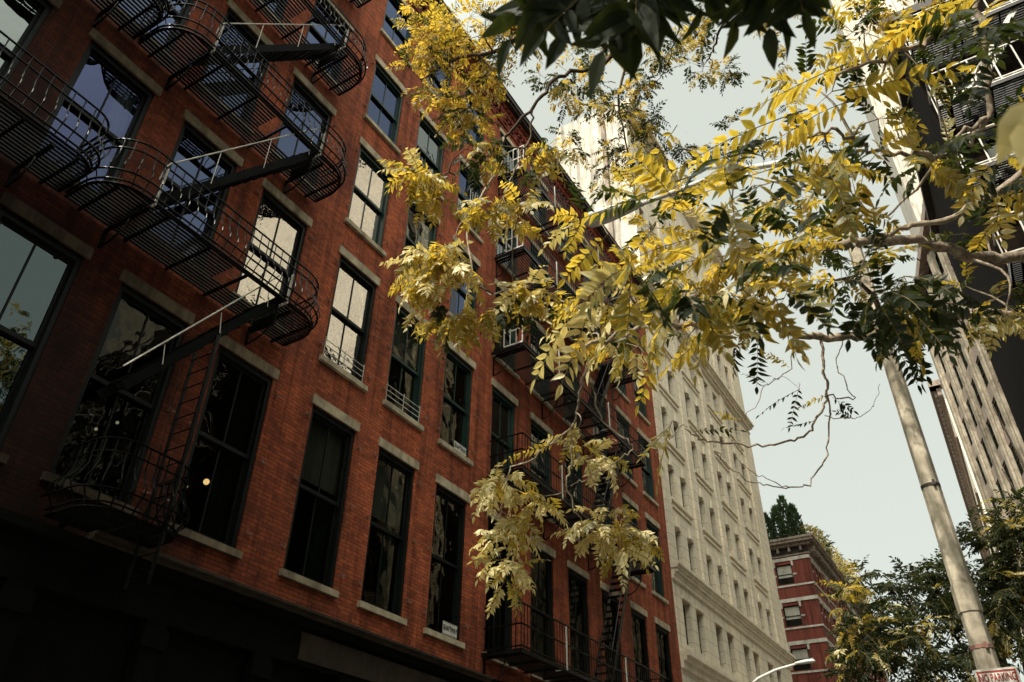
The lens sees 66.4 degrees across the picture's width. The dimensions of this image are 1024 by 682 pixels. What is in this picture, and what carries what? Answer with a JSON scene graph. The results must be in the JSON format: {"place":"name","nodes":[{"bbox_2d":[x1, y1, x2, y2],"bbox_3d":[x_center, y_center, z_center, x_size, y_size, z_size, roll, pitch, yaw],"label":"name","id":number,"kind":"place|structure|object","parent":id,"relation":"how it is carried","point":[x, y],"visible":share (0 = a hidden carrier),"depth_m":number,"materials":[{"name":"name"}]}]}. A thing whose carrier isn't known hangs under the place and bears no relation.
{"place":"outdoors","nodes":[
{"label":"outdoors","id":0,"kind":"place"},
{"bbox_2d":[0,0,508,681],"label":"red brick building","id":1,"kind":"structure","parent":0,"point":[328,532],"depth_m":13.57,"materials":[{"name":"brick"}]},
{"bbox_2d":[0,0,62,92],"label":"window","id":2,"kind":"structure","parent":1,"relation":"in","point":[20,20],"depth_m":11.86,"materials":[{"name":"black paint"}]},
{"bbox_2d":[0,191,94,464],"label":"window","id":3,"kind":"structure","parent":1,"relation":"in","point":[38,273],"depth_m":10.78,"materials":[{"name":"glass"}]},
{"bbox_2d":[0,0,172,192],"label":"fire escape","id":4,"kind":"object","parent":1,"relation":"attached to","point":[27,162],"visible":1,"depth_m":10.93,"materials":[{"name":"black paint"}]},
{"bbox_2d":[25,27,162,212],"bbox_3d":[-6.667,-3.562,12.590,0.285,3.021,1.423,-18,-39,25],"label":"window","id":5,"kind":"structure","parent":1,"relation":"in","point":[124,100],"depth_m":12.90,"materials":[{"name":"black paint"}]},
{"bbox_2d":[40,269,195,516],"bbox_3d":[-5.738,0.709,11.591,0.285,3.544,1.423,-18,-39,25],"label":"window","id":6,"kind":"structure","parent":1,"relation":"in","point":[135,325],"depth_m":11.61,"materials":[{"name":"black paint"}]},
{"bbox_2d":[106,0,194,63],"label":"window","id":7,"kind":"structure","parent":1,"relation":"in","point":[185,12],"depth_m":14.84,"materials":[{"name":"black paint"}]},
{"bbox_2d":[138,109,243,279],"bbox_3d":[-5.687,-2.614,13.926,0.285,3.031,1.423,-18,-39,25],"label":"window","id":8,"kind":"structure","parent":1,"relation":"in","point":[189,144],"depth_m":14.28,"materials":[{"name":"black paint"}]},
{"bbox_2d":[40,0,371,589],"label":"fire escape","id":9,"kind":"object","parent":1,"relation":"attached to","point":[265,317],"visible":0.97,"depth_m":13.13,"materials":[{"name":"black paint"}]},
{"bbox_2d":[167,335,279,558],"bbox_3d":[-4.741,1.678,12.948,0.285,3.544,1.423,-18,-39,25],"label":"window","id":10,"kind":"structure","parent":1,"relation":"in","point":[220,463],"depth_m":12.99,"materials":[{"name":"glass"}]},
{"bbox_2d":[196,0,272,134],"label":"window","id":11,"kind":"structure","parent":1,"relation":"in","point":[230,16],"depth_m":16.40,"materials":[{"name":"black paint"}]},
{"bbox_2d":[229,178,312,334],"bbox_3d":[-4.690,-1.644,15.283,0.285,3.028,1.423,-18,-39,25],"label":"window","id":12,"kind":"structure","parent":1,"relation":"in","point":[273,219],"depth_m":15.58,"materials":[{"name":"glass"}]},
{"bbox_2d":[256,0,287,29],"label":"window","id":13,"kind":"structure","parent":1,"relation":"in","point":[256,0],"depth_m":17.89,"materials":[{"name":"black paint"}]},
{"bbox_2d":[270,67,336,195],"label":"window","id":14,"kind":"structure","parent":1,"relation":"in","point":[290,145],"depth_m":17.71,"materials":[{"name":"glass"}]},
{"bbox_2d":[278,393,359,598],"bbox_3d":[-3.560,2.826,14.554,0.285,3.541,1.423,-18,-39,25],"label":"window","id":15,"kind":"structure","parent":1,"relation":"in","point":[313,541],"depth_m":14.59,"materials":[{"name":"glass"}]},
{"bbox_2d":[304,0,353,91],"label":"window","id":16,"kind":"structure","parent":1,"relation":"in","point":[315,33],"depth_m":19.59,"materials":[{"name":"black paint"}]},
{"bbox_2d":[318,245,380,391],"bbox_3d":[-3.509,-0.499,16.890,0.285,3.032,1.423,-18,-39,25],"label":"window","id":17,"kind":"structure","parent":1,"relation":"in","point":[348,328],"depth_m":17.00,"materials":[{"name":"glass"}]},
{"bbox_2d":[344,136,394,256],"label":"window","id":18,"kind":"structure","parent":1,"relation":"in","point":[367,212],"depth_m":19.11,"materials":[{"name":"glass"}]},
{"bbox_2d":[364,54,406,154],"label":"window","id":19,"kind":"structure","parent":1,"relation":"in","point":[384,108],"depth_m":21.16,"materials":[{"name":"glass"}]},
{"bbox_2d":[357,437,419,625],"bbox_3d":[-2.531,3.829,15.952,0.285,3.534,1.423,-18,-39,25],"label":"window","id":20,"kind":"structure","parent":1,"relation":"in","point":[385,561],"depth_m":16.01,"materials":[{"name":"glass"}]},
{"bbox_2d":[380,0,415,68],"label":"window","id":21,"kind":"structure","parent":1,"relation":"in","point":[395,37],"depth_m":23.13,"materials":[{"name":"glass"}]},
{"bbox_2d":[382,294,427,431],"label":"window","id":22,"kind":"structure","parent":1,"relation":"in","point":[406,366],"depth_m":18.33,"materials":[{"name":"glass"}]},
{"bbox_2d":[399,198,439,291],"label":"window","id":23,"kind":"structure","parent":1,"relation":"in","point":[423,234],"depth_m":20.72,"materials":[{"name":"glass"}]},
{"bbox_2d":[412,106,447,201],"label":"window","id":24,"kind":"structure","parent":1,"relation":"in","point":[430,153],"depth_m":22.71,"materials":[{"name":"glass"}]},
{"bbox_2d":[422,36,453,111],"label":"window","id":25,"kind":"structure","parent":1,"relation":"in","point":[436,84],"depth_m":24.63,"materials":[{"name":"glass"}]},
{"bbox_2d":[423,473,470,648],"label":"window","id":26,"kind":"structure","parent":1,"relation":"in","point":[446,567],"depth_m":17.51,"materials":[{"name":"glass"}]},
{"bbox_2d":[442,620,456,638],"bbox_3d":[-1.321,6.147,16.657,0.016,0.260,0.522,-18,-39,25],"label":"shaftway sign","id":27,"kind":"object","parent":1,"relation":"attached to","point":[449,629],"visible":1,"depth_m":16.64,"materials":[{"name":"metal"}]},
{"bbox_2d":[437,341,475,465],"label":"window","id":28,"kind":"structure","parent":1,"relation":"in","point":[456,404],"depth_m":19.87,"materials":[{"name":"glass"}]},
{"bbox_2d":[454,440,465,455],"bbox_3d":[-1.267,2.638,19.123,0.016,0.240,0.522,-18,-39,25],"label":"shaftway sign","id":29,"kind":"object","parent":1,"relation":"attached to","point":[460,448],"visible":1,"depth_m":19.11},
{"bbox_2d":[447,235,480,339],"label":"window","id":30,"kind":"structure","parent":1,"relation":"in","point":[458,297],"depth_m":21.92,"materials":[{"name":"glass"}]},
{"bbox_2d":[457,154,483,243],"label":"window","id":31,"kind":"structure","parent":1,"relation":"in","point":[463,174],"depth_m":23.99,"materials":[{"name":"glass"}]},
{"bbox_2d":[462,84,487,159],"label":"window","id":32,"kind":"structure","parent":1,"relation":"in","point":[476,137],"depth_m":26.18,"materials":[{"name":"glass"}]},
{"bbox_2d":[477,93,681,681],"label":"red brick building","id":33,"kind":"structure","parent":0,"point":[570,591],"depth_m":24.40,"materials":[{"name":"brick"}]},
{"bbox_2d":[482,510,516,669],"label":"window","id":34,"kind":"structure","parent":33,"relation":"in","point":[490,593],"depth_m":18.87,"materials":[{"name":"black paint"}]},
{"bbox_2d":[488,377,517,494],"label":"window","id":35,"kind":"structure","parent":33,"relation":"in","point":[503,411],"depth_m":21.64,"materials":[{"name":"glass"}]},
{"bbox_2d":[492,278,519,379],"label":"window","id":36,"kind":"structure","parent":33,"relation":"in","point":[513,337],"depth_m":23.38,"materials":[{"name":"glass"}]},
{"bbox_2d":[496,207,519,284],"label":"window","id":37,"kind":"structure","parent":33,"relation":"in","point":[500,246],"depth_m":25.42,"materials":[{"name":"green paint"}]},
{"bbox_2d":[498,127,520,201],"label":"window","id":38,"kind":"structure","parent":33,"relation":"in","point":[509,141],"depth_m":27.91,"materials":[{"name":"glass"}]},
{"bbox_2d":[529,166,549,237],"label":"window","id":39,"kind":"structure","parent":33,"relation":"in","point":[531,168],"depth_m":29.14,"materials":[{"name":"green paint"}]},
{"bbox_2d":[531,240,549,317],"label":"window","id":40,"kind":"structure","parent":33,"relation":"in","point":[537,257],"depth_m":27.35,"materials":[{"name":"green paint"}]},
{"bbox_2d":[529,315,552,410],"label":"window","id":41,"kind":"structure","parent":33,"relation":"in","point":[539,326],"depth_m":25.20,"materials":[{"name":"glass"}]},
{"bbox_2d":[529,412,554,523],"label":"window","id":42,"kind":"structure","parent":33,"relation":"in","point":[537,433],"depth_m":23.22,"materials":[{"name":"glass"}]},
{"bbox_2d":[530,536,555,681],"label":"window","id":43,"kind":"structure","parent":33,"relation":"in","point":[542,573],"depth_m":20.79,"materials":[{"name":"black paint"}]},
{"bbox_2d":[557,202,574,269],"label":"window","id":44,"kind":"structure","parent":33,"relation":"in","point":[557,202],"depth_m":30.60,"materials":[{"name":"green paint"}]},
{"bbox_2d":[559,272,579,347],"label":"window","id":45,"kind":"structure","parent":33,"relation":"in","point":[567,290],"depth_m":28.87,"materials":[{"name":"green paint"}]},
{"bbox_2d":[561,352,584,438],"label":"window","id":46,"kind":"structure","parent":33,"relation":"in","point":[579,369],"depth_m":26.59,"materials":[{"name":"glass"}]},
{"bbox_2d":[481,145,665,681],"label":"fire escape","id":47,"kind":"object","parent":33,"relation":"attached to","point":[525,660],"visible":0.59,"depth_m":23.37,"materials":[{"name":"black paint"}]},
{"bbox_2d":[563,441,589,547],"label":"window","id":48,"kind":"structure","parent":33,"relation":"in","point":[578,473],"depth_m":24.69,"materials":[{"name":"glass"}]},
{"bbox_2d":[567,560,590,677],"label":"window","id":49,"kind":"structure","parent":33,"relation":"in","point":[578,604],"depth_m":22.36,"materials":[{"name":"glass"}]},
{"bbox_2d":[582,237,594,292],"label":"window","id":50,"kind":"structure","parent":33,"relation":"in","point":[582,237],"depth_m":32.34,"materials":[{"name":"green paint"}]},
{"bbox_2d":[588,326,601,370],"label":"window","id":51,"kind":"structure","parent":33,"relation":"in","point":[598,369],"depth_m":29.87,"materials":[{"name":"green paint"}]},
{"bbox_2d":[589,377,607,457],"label":"window","id":52,"kind":"structure","parent":33,"relation":"in","point":[596,430],"depth_m":28.09,"materials":[{"name":"glass"}]},
{"bbox_2d":[596,470,616,567],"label":"window","id":53,"kind":"structure","parent":33,"relation":"in","point":[608,522],"depth_m":26.24,"materials":[{"name":"glass"}]},
{"bbox_2d":[600,581,622,681],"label":"window","id":54,"kind":"structure","parent":33,"relation":"in","point":[605,587],"depth_m":23.92,"materials":[{"name":"black paint"}]},
{"bbox_2d":[611,333,629,403],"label":"window","id":55,"kind":"structure","parent":33,"relation":"in","point":[619,389],"depth_m":31.23,"materials":[{"name":"green paint"}]},
{"bbox_2d":[615,405,637,487],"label":"window","id":56,"kind":"structure","parent":33,"relation":"in","point":[627,474],"depth_m":29.78,"materials":[{"name":"glass"}]},
{"bbox_2d":[622,492,645,588],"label":"window","id":57,"kind":"structure","parent":33,"relation":"in","point":[636,579],"depth_m":27.78,"materials":[{"name":"glass"}]},
{"bbox_2d":[627,297,642,352],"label":"window","id":58,"kind":"structure","parent":33,"relation":"in","point":[631,326],"depth_m":35.02,"materials":[{"name":"glass"}]},
{"bbox_2d":[629,600,649,681],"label":"window","id":59,"kind":"structure","parent":33,"relation":"in","point":[638,621],"depth_m":25.55,"materials":[{"name":"glass"}]},
{"bbox_2d":[633,363,650,425],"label":"window","id":60,"kind":"structure","parent":33,"relation":"in","point":[642,407],"depth_m":32.90,"materials":[{"name":"glass"}]},
{"bbox_2d":[637,427,658,506],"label":"window","id":61,"kind":"structure","parent":33,"relation":"in","point":[647,477],"depth_m":31.03,"materials":[{"name":"glass"}]},
{"bbox_2d":[645,512,668,603],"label":"window","id":62,"kind":"structure","parent":33,"relation":"in","point":[656,578],"depth_m":28.91,"materials":[{"name":"glass"}]},
{"bbox_2d":[654,616,672,681],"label":"window","id":63,"kind":"structure","parent":33,"relation":"in","point":[665,668],"depth_m":27.05,"materials":[{"name":"glass"}]},
{"bbox_2d":[556,99,795,681],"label":"limestone building","id":64,"kind":"structure","parent":0,"point":[729,621],"depth_m":38.73,"materials":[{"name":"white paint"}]},
{"bbox_2d":[683,605,687,644],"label":"window","id":65,"kind":"structure","parent":64,"relation":"in","point":[683,605],"depth_m":30.08,"materials":[{"name":"glass"}]},
{"bbox_2d":[443,0,1023,681],"label":"sky","id":66,"kind":"structure","parent":0,"point":[867,495],"materials":[{"name":"white"}]},
{"bbox_2d":[752,659,814,681],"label":"street light","id":67,"kind":"object","parent":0,"point":[807,661],"visible":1,"depth_m":24.10,"materials":[{"name":"paint"}]},
{"bbox_2d":[769,533,887,681],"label":"corner building","id":68,"kind":"structure","parent":0,"point":[801,569],"depth_m":54.88,"materials":[{"name":"brick"}]},
{"bbox_2d":[763,511,776,539],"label":"rooftop conifer","id":69,"kind":"object","parent":68,"relation":"on","point":[769,524],"visible":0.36,"depth_m":59.45,"materials":[{"name":"green plant"}]},
{"bbox_2d":[769,504,786,539],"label":"rooftop conifer","id":70,"kind":"object","parent":68,"relation":"on","point":[773,514],"visible":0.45,"depth_m":59.85,"materials":[{"name":"green plant"}]},
{"bbox_2d":[775,495,795,538],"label":"rooftop conifer","id":71,"kind":"object","parent":68,"relation":"on","point":[780,507],"visible":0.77,"depth_m":59.26,"materials":[{"name":"green plant"}]},
{"bbox_2d":[776,564,794,584],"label":"window","id":72,"kind":"structure","parent":68,"relation":"in","point":[784,572],"depth_m":55.85,"materials":[{"name":"black paint"}]},
{"bbox_2d":[783,605,802,626],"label":"window","id":73,"kind":"structure","parent":68,"relation":"in","point":[792,614],"depth_m":54.18,"materials":[{"name":"black paint"}]},
{"bbox_2d":[784,502,806,546],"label":"rooftop conifer","id":74,"kind":"object","parent":68,"relation":"on","point":[796,516],"visible":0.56,"depth_m":58.69,"materials":[{"name":"green plant"}]},
{"bbox_2d":[791,648,811,670],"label":"window","id":75,"kind":"structure","parent":68,"relation":"in","point":[802,653],"depth_m":52.57,"materials":[{"name":"black paint"}]},
{"bbox_2d":[792,523,828,548],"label":"rooftop shrub","id":76,"kind":"object","parent":68,"relation":"on","point":[810,530],"visible":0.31,"depth_m":58.44,"materials":[{"name":"yellow plant"}]},
{"bbox_2d":[805,525,834,562],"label":"rooftop shrub","id":77,"kind":"object","parent":68,"relation":"on","point":[827,546],"visible":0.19,"depth_m":59.91,"materials":[{"name":"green plant"}]},
{"bbox_2d":[820,540,840,571],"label":"rooftop shrub","id":78,"kind":"object","parent":68,"relation":"on","point":[836,555],"visible":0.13,"depth_m":61.30,"materials":[{"name":"yellow plant"}]},
{"bbox_2d":[832,554,845,579],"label":"rooftop shrub","id":79,"kind":"object","parent":68,"relation":"on","point":[839,562],"visible":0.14,"depth_m":62.81,"materials":[{"name":"yellow plant"}]},
{"bbox_2d":[827,549,851,579],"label":"rooftop shrub","id":80,"kind":"object","parent":68,"relation":"on","point":[843,567],"visible":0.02,"depth_m":64.68,"materials":[{"name":"yellow plant"}]},
{"bbox_2d":[843,568,856,593],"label":"rooftop shrub","id":81,"kind":"object","parent":68,"relation":"on","point":[848,577],"visible":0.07,"depth_m":65.92,"materials":[{"name":"yellow plant"}]},
{"bbox_2d":[863,0,920,107],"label":"white block","id":82,"kind":"structure","parent":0,"point":[896,6],"depth_m":35.01,"materials":[{"name":"paint"}]},
{"bbox_2d":[882,0,1023,441],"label":"dark brick building","id":83,"kind":"structure","parent":0,"point":[1007,359],"depth_m":19.96,"materials":[{"name":"brick"}]},
{"bbox_2d":[904,0,1023,286],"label":"fire escape","id":84,"kind":"object","parent":83,"relation":"attached to","point":[1016,272],"visible":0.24,"depth_m":18.06,"materials":[{"name":"black paint"}]},
{"bbox_2d":[961,79,1022,160],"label":"window","id":85,"kind":"structure","parent":83,"relation":"in","point":[988,132],"depth_m":18.10,"materials":[{"name":"black paint"}]},
{"bbox_2d":[914,201,1023,570],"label":"pillared building","id":86,"kind":"structure","parent":0,"point":[973,392],"depth_m":60.05,"materials":[{"name":"beige stone"}]},
{"bbox_2d":[935,252,943,276],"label":"window","id":87,"kind":"structure","parent":86,"relation":"in","point":[936,256],"depth_m":63.63,"materials":[{"name":"glass"}]},
{"bbox_2d":[938,352,945,374],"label":"window","id":88,"kind":"structure","parent":86,"relation":"in","point":[939,355],"depth_m":69.00,"materials":[{"name":"glass"}]},
{"bbox_2d":[950,385,958,407],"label":"window","id":89,"kind":"structure","parent":86,"relation":"in","point":[951,388],"depth_m":67.06,"materials":[{"name":"glass"}]},
{"bbox_2d":[954,366,962,388],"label":"window","id":90,"kind":"structure","parent":86,"relation":"in","point":[955,369],"depth_m":64.57,"materials":[{"name":"glass"}]},
{"bbox_2d":[959,351,966,370],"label":"window","id":91,"kind":"structure","parent":86,"relation":"in","point":[961,352],"depth_m":61.97,"materials":[{"name":"glass"}]},
{"bbox_2d":[963,421,971,446],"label":"window","id":92,"kind":"structure","parent":86,"relation":"in","point":[964,423],"depth_m":65.06,"materials":[{"name":"glass"}]},
{"bbox_2d":[963,321,972,347],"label":"window","id":93,"kind":"structure","parent":86,"relation":"in","point":[966,333],"depth_m":59.51,"materials":[{"name":"glass"}]},
{"bbox_2d":[968,402,976,427],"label":"window","id":94,"kind":"structure","parent":86,"relation":"in","point":[970,409],"depth_m":62.52,"materials":[{"name":"glass"}]},
{"bbox_2d":[972,380,982,408],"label":"window","id":95,"kind":"structure","parent":86,"relation":"in","point":[973,385],"depth_m":60.04,"materials":[{"name":"glass"}]},
{"bbox_2d":[977,459,986,484],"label":"window","id":96,"kind":"structure","parent":86,"relation":"in","point":[978,462],"depth_m":63.01,"materials":[{"name":"glass"}]},
{"bbox_2d":[977,359,987,387],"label":"window","id":97,"kind":"structure","parent":86,"relation":"in","point":[980,367],"depth_m":57.59,"materials":[{"name":"glass"}]},
{"bbox_2d":[982,440,992,467],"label":"window","id":98,"kind":"structure","parent":86,"relation":"in","point":[983,444],"depth_m":60.54,"materials":[{"name":"glass"}]},
{"bbox_2d":[987,421,998,449],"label":"window","id":99,"kind":"structure","parent":86,"relation":"in","point":[989,425],"depth_m":58.05,"materials":[{"name":"glass"}]},
{"bbox_2d":[993,400,1004,430],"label":"window","id":100,"kind":"structure","parent":86,"relation":"in","point":[995,405],"depth_m":55.50,"materials":[{"name":"glass"}]},
{"bbox_2d":[997,482,1008,509],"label":"window","id":101,"kind":"structure","parent":86,"relation":"in","point":[999,487],"depth_m":58.81,"materials":[{"name":"glass"}]},
{"bbox_2d":[1004,463,1014,488],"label":"window","id":102,"kind":"structure","parent":86,"relation":"in","point":[1005,467],"depth_m":56.16,"materials":[{"name":"glass"}]},
{"bbox_2d":[1010,445,1023,476],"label":"window","id":103,"kind":"structure","parent":86,"relation":"in","point":[1015,456],"depth_m":53.50,"materials":[{"name":"glass"}]},
{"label":"pavement","id":104,"kind":"structure","parent":0,"visible":0},
{"bbox_2d":[376,0,831,369],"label":"overhanging tree","id":105,"kind":"object","parent":104,"relation":"on","point":[621,31],"visible":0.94,"depth_m":6.22,"materials":[{"name":"yellow plant"}]},
{"bbox_2d":[583,157,1000,669],"bbox_3d":[3.006,1.867,9.873,4.228,11.373,0.380,-18,-39,25],"label":"street light","id":106,"kind":"object","parent":104,"relation":"on","point":[967,602],"visible":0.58,"depth_m":8.64,"materials":[{"name":"metal"}]},
{"bbox_2d":[974,666,1021,681],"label":"parking sign","id":107,"kind":"object","parent":106,"relation":"attached to","point":[1006,674],"visible":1,"depth_m":4.96,"materials":[{"name":"metal"}]},
{"bbox_2d":[814,546,1023,681],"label":"street tree","id":108,"kind":"object","parent":104,"relation":"on","point":[899,641],"visible":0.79,"depth_m":11.29,"materials":[{"name":"green plant"}]},
{"bbox_2d":[955,406,1023,670],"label":"street tree","id":109,"kind":"object","parent":104,"relation":"on","point":[1002,580],"visible":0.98,"depth_m":9.64,"materials":[{"name":"green plant"}]},
{"label":"ground","id":110,"kind":"structure","parent":0,"visible":0},
{"bbox_2d":[466,0,1023,618],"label":"ailanthus tree","id":111,"kind":"object","parent":110,"relation":"on","point":[910,320],"visible":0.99,"depth_m":3.55,"materials":[{"name":"yellow plant"}]},
{"bbox_2d":[829,0,922,250],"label":"white tower","id":112,"kind":"structure","parent":110,"relation":"on","point":[911,208],"depth_m":128.35,"materials":[{"name":"paint"}]},
{"bbox_2d":[927,379,1023,642],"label":"corniced building","id":113,"kind":"structure","parent":110,"relation":"on","point":[970,492],"depth_m":116.06,"materials":[{"name":"stone"}]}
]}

